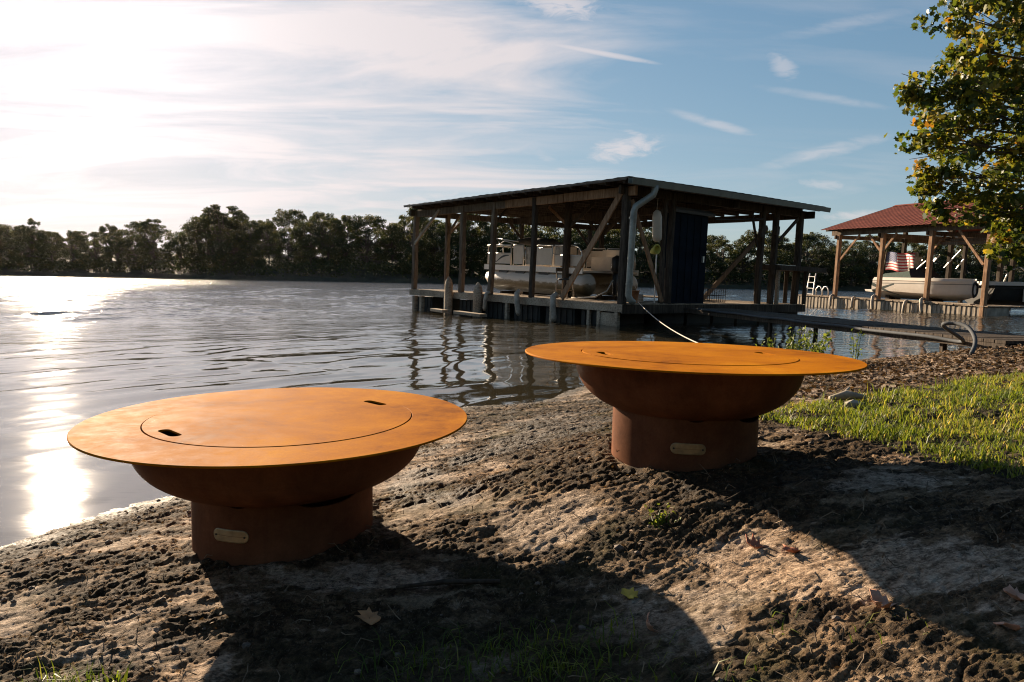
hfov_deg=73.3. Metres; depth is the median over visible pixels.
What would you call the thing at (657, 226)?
boat fender
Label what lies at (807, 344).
shrub
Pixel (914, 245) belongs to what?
leafy tree
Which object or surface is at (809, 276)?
swim ladder
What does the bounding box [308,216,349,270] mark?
leafy tree
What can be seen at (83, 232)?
leafy tree
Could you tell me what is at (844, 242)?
leafy tree
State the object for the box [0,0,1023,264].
sky
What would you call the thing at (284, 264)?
undergrowth
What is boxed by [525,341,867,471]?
fire pit
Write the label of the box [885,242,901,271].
leafy tree
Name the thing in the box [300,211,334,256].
leafy tree
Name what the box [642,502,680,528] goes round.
weed
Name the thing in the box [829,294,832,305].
dock bumper
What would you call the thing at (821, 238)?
leafy tree
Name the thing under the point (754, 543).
dead leaf
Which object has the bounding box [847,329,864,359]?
weed
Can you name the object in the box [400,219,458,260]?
leafy tree
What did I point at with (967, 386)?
grass
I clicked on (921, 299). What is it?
dock bumper
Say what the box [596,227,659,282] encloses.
leafy tree
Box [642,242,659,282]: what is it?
leafy tree
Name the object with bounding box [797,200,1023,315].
boathouse
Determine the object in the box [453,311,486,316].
floating plank
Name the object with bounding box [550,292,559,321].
dock bumper
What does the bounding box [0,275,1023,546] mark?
water
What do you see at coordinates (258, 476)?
fire pit
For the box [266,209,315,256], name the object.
leafy tree
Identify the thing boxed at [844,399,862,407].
stone
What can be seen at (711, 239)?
leafy tree
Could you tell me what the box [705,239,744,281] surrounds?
leafy tree
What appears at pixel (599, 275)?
pontoon boat
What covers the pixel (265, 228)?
leafy tree
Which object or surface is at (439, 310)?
floating plank
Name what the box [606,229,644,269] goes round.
leafy tree
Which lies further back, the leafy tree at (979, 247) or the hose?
the leafy tree at (979, 247)
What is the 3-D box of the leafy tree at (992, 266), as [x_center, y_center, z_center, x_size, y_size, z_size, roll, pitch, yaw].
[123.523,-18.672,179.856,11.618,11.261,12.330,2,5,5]
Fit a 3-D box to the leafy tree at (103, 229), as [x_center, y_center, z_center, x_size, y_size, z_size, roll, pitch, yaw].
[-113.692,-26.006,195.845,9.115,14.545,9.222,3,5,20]
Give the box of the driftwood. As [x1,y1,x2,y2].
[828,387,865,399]
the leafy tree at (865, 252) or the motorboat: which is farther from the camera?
the leafy tree at (865, 252)
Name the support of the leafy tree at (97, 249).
on the bank
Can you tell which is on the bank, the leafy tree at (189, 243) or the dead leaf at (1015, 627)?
the leafy tree at (189, 243)
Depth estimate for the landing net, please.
15.63 m
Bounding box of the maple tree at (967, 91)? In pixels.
[884,0,1023,273]
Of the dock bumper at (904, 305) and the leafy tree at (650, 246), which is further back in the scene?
the leafy tree at (650, 246)
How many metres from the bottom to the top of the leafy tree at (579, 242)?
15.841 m
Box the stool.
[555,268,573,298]
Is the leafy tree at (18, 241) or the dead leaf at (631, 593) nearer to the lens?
the dead leaf at (631, 593)
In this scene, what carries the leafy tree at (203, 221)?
on the bank
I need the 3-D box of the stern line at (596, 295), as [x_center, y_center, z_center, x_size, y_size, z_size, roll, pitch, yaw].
[1.932,-1.270,16.874,1.080,0.483,0.242,3,6,25]
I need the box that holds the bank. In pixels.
[0,251,1023,290]
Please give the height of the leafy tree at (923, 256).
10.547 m
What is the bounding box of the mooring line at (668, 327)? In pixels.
[637,301,697,342]
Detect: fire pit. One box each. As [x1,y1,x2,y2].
[67,387,466,565]
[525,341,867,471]
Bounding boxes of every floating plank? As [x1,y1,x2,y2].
[430,308,448,312]
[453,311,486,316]
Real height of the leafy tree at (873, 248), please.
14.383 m
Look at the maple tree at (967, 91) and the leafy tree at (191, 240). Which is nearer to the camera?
the maple tree at (967, 91)
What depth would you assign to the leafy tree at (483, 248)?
176.50 m
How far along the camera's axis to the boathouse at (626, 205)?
17.21 m
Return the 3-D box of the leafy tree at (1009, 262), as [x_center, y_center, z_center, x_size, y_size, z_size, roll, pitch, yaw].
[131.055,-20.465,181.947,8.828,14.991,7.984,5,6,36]
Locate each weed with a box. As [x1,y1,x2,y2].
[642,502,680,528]
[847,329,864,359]
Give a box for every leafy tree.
[0,224,43,266]
[0,239,16,263]
[2,225,58,268]
[20,218,46,265]
[34,231,69,269]
[53,230,93,268]
[63,231,93,255]
[73,232,114,268]
[91,223,125,257]
[103,233,129,271]
[107,221,171,260]
[112,235,158,269]
[130,218,175,269]
[169,211,245,269]
[172,240,187,268]
[173,223,230,257]
[176,222,211,269]
[191,204,261,269]
[205,222,254,269]
[216,210,252,238]
[231,219,268,267]
[250,221,287,268]
[253,219,281,250]
[264,227,309,269]
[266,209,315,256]
[289,217,334,268]
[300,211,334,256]
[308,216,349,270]
[323,219,373,258]
[328,215,362,267]
[332,214,399,271]
[360,226,388,260]
[373,223,409,272]
[381,214,423,258]
[388,204,437,273]
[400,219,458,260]
[418,230,451,275]
[419,222,480,276]
[450,213,498,275]
[467,215,517,275]
[469,223,525,266]
[497,217,530,265]
[524,231,545,250]
[527,221,579,238]
[549,235,577,254]
[561,228,609,267]
[583,224,612,267]
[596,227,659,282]
[605,229,637,256]
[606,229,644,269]
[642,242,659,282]
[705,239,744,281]
[705,242,717,280]
[707,235,733,265]
[721,246,756,281]
[728,235,755,264]
[731,230,793,278]
[763,235,801,263]
[775,243,793,282]
[785,232,828,282]
[792,233,835,267]
[807,246,849,285]
[821,242,885,285]
[836,240,851,264]
[849,235,895,284]
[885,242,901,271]
[892,242,935,266]
[907,250,926,260]
[915,243,960,277]
[934,250,961,278]
[944,244,995,278]
[954,246,980,264]
[966,249,1010,278]
[993,244,1023,277]
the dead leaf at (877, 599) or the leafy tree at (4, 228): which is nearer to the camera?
the dead leaf at (877, 599)
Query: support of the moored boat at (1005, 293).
on the water
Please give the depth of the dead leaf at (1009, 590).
1.34 m
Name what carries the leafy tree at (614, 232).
on the bank
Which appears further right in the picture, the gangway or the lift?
the gangway
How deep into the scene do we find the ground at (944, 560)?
1.81 m
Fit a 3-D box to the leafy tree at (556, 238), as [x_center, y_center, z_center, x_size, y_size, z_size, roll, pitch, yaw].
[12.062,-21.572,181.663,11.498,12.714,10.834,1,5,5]
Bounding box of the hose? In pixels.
[697,308,977,355]
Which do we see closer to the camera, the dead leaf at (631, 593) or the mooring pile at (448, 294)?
the dead leaf at (631, 593)
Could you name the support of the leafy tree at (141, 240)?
on the bank
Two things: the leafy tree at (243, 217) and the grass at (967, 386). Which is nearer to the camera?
the grass at (967, 386)
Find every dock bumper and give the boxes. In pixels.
[483,291,490,310]
[514,289,522,315]
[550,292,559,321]
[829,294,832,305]
[850,296,855,307]
[870,294,874,308]
[902,299,906,311]
[919,297,923,311]
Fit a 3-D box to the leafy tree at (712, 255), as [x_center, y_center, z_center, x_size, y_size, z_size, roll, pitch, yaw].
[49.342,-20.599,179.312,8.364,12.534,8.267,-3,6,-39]
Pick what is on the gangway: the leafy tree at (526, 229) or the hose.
the hose
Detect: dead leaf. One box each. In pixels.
[355,607,380,624]
[621,587,638,598]
[646,612,657,632]
[745,534,768,548]
[782,544,801,552]
[869,589,898,607]
[993,622,1023,630]
[1003,584,1023,600]
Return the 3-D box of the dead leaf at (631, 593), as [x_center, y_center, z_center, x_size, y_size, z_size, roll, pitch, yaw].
[0.293,0.627,1.711,0.046,0.015,0.046,13,22,27]
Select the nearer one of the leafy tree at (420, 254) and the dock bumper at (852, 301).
the dock bumper at (852, 301)
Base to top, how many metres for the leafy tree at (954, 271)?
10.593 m
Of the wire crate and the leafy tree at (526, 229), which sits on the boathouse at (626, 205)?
the wire crate
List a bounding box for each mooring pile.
[444,277,452,313]
[473,282,482,316]
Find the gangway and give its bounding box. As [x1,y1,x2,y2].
[684,308,1023,351]
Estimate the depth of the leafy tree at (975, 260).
204.71 m
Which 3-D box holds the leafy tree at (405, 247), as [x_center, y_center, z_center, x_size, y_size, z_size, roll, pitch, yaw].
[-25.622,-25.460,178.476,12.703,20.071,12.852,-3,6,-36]
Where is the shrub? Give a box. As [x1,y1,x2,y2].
[766,326,831,352]
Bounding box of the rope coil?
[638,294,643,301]
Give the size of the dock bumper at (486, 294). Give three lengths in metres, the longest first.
0.549 x 0.219 x 0.115 m
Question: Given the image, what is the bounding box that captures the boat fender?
[652,201,661,241]
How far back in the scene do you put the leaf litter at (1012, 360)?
4.61 m
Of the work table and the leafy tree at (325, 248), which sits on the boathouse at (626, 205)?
the work table
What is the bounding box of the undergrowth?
[0,249,1023,287]
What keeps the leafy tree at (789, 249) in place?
on the bank
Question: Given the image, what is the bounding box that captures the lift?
[500,291,616,299]
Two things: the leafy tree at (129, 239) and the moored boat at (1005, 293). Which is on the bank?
the leafy tree at (129, 239)
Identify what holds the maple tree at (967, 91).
on the ground at (944, 560)
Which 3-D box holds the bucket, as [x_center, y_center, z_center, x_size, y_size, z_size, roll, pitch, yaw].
[2.710,-1.060,15.424,0.300,0.406,0.300,-2,7,-40]
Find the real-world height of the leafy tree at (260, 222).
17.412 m
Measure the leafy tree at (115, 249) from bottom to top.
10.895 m
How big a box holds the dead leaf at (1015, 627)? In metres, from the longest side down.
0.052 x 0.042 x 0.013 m
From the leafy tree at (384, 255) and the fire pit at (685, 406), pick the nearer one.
the fire pit at (685, 406)
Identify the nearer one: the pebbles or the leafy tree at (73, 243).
the pebbles
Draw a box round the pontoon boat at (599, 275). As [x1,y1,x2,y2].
[484,238,638,296]
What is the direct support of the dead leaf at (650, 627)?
on the ground at (944, 560)
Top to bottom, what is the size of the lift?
1.260 m
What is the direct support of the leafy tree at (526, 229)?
on the bank
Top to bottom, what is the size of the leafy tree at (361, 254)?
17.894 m
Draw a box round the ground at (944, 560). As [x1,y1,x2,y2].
[0,346,1023,681]
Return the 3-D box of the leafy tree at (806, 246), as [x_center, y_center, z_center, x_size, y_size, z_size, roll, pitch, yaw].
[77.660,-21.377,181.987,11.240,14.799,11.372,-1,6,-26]
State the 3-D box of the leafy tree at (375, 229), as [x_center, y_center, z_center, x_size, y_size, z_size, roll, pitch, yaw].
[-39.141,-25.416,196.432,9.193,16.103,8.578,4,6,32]
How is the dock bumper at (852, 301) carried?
attached to the boathouse at (904, 219)
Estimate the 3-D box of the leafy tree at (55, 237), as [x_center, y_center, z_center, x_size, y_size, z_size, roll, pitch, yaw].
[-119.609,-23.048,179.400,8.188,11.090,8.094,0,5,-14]
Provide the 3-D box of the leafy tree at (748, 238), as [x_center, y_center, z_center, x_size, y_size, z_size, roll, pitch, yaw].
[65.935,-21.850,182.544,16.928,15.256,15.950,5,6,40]
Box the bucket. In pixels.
[632,287,639,302]
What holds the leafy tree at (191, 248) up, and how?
on the bank
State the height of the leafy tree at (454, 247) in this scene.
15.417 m
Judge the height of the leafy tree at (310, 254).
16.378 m
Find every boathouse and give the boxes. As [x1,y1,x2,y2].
[404,176,830,326]
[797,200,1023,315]
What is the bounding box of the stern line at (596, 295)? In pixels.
[571,280,613,298]
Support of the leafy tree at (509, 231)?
on the bank
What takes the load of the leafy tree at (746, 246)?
on the bank
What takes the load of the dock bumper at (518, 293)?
hanging from the boathouse at (626, 205)
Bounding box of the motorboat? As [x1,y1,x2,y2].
[865,249,978,301]
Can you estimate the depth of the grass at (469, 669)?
1.48 m
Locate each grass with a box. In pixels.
[15,603,927,681]
[759,369,1023,478]
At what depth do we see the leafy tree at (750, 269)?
179.83 m
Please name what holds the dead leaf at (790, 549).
on the ground at (944, 560)
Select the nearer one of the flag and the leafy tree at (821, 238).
the flag
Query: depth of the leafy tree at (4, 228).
180.10 m
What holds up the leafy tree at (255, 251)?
on the bank
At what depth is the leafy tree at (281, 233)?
177.66 m
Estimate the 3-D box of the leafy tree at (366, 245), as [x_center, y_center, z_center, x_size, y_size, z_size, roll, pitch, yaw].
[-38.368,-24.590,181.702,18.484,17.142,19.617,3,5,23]
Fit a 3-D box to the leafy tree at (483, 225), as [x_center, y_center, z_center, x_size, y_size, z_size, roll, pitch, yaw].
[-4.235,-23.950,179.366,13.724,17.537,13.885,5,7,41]
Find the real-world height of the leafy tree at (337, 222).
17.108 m
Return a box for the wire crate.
[703,288,725,301]
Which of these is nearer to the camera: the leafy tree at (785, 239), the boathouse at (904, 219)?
the boathouse at (904, 219)
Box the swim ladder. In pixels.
[806,273,828,296]
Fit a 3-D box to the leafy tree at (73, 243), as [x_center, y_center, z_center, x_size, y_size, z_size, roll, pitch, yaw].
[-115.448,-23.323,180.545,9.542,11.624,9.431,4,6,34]
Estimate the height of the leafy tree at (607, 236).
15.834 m
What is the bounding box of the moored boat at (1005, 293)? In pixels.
[965,266,1023,308]
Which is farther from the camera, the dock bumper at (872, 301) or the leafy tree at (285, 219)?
the leafy tree at (285, 219)
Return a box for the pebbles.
[1,371,1016,681]
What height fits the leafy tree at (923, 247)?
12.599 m
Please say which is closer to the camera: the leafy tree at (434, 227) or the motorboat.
the motorboat
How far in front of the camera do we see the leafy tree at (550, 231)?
191.44 m
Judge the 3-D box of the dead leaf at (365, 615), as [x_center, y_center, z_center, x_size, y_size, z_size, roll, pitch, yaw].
[-0.353,0.674,1.682,0.069,0.017,0.056,8,28,-23]
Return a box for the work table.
[753,264,826,303]
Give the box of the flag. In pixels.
[883,251,914,272]
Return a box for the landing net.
[650,244,660,302]
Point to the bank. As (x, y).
(398, 278)
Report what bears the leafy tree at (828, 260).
on the bank
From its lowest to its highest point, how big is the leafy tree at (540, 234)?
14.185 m
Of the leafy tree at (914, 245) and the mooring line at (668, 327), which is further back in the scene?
the leafy tree at (914, 245)
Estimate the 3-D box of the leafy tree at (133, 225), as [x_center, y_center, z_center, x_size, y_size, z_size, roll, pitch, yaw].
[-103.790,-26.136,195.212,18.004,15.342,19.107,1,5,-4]
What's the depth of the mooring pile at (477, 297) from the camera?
18.54 m
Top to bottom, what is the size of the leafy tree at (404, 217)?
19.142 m
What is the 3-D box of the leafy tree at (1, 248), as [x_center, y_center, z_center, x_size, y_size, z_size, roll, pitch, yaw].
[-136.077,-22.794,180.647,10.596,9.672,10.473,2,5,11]
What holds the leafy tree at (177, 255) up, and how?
on the bank
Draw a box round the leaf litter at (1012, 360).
[16,344,1023,681]
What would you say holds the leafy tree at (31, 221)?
on the bank

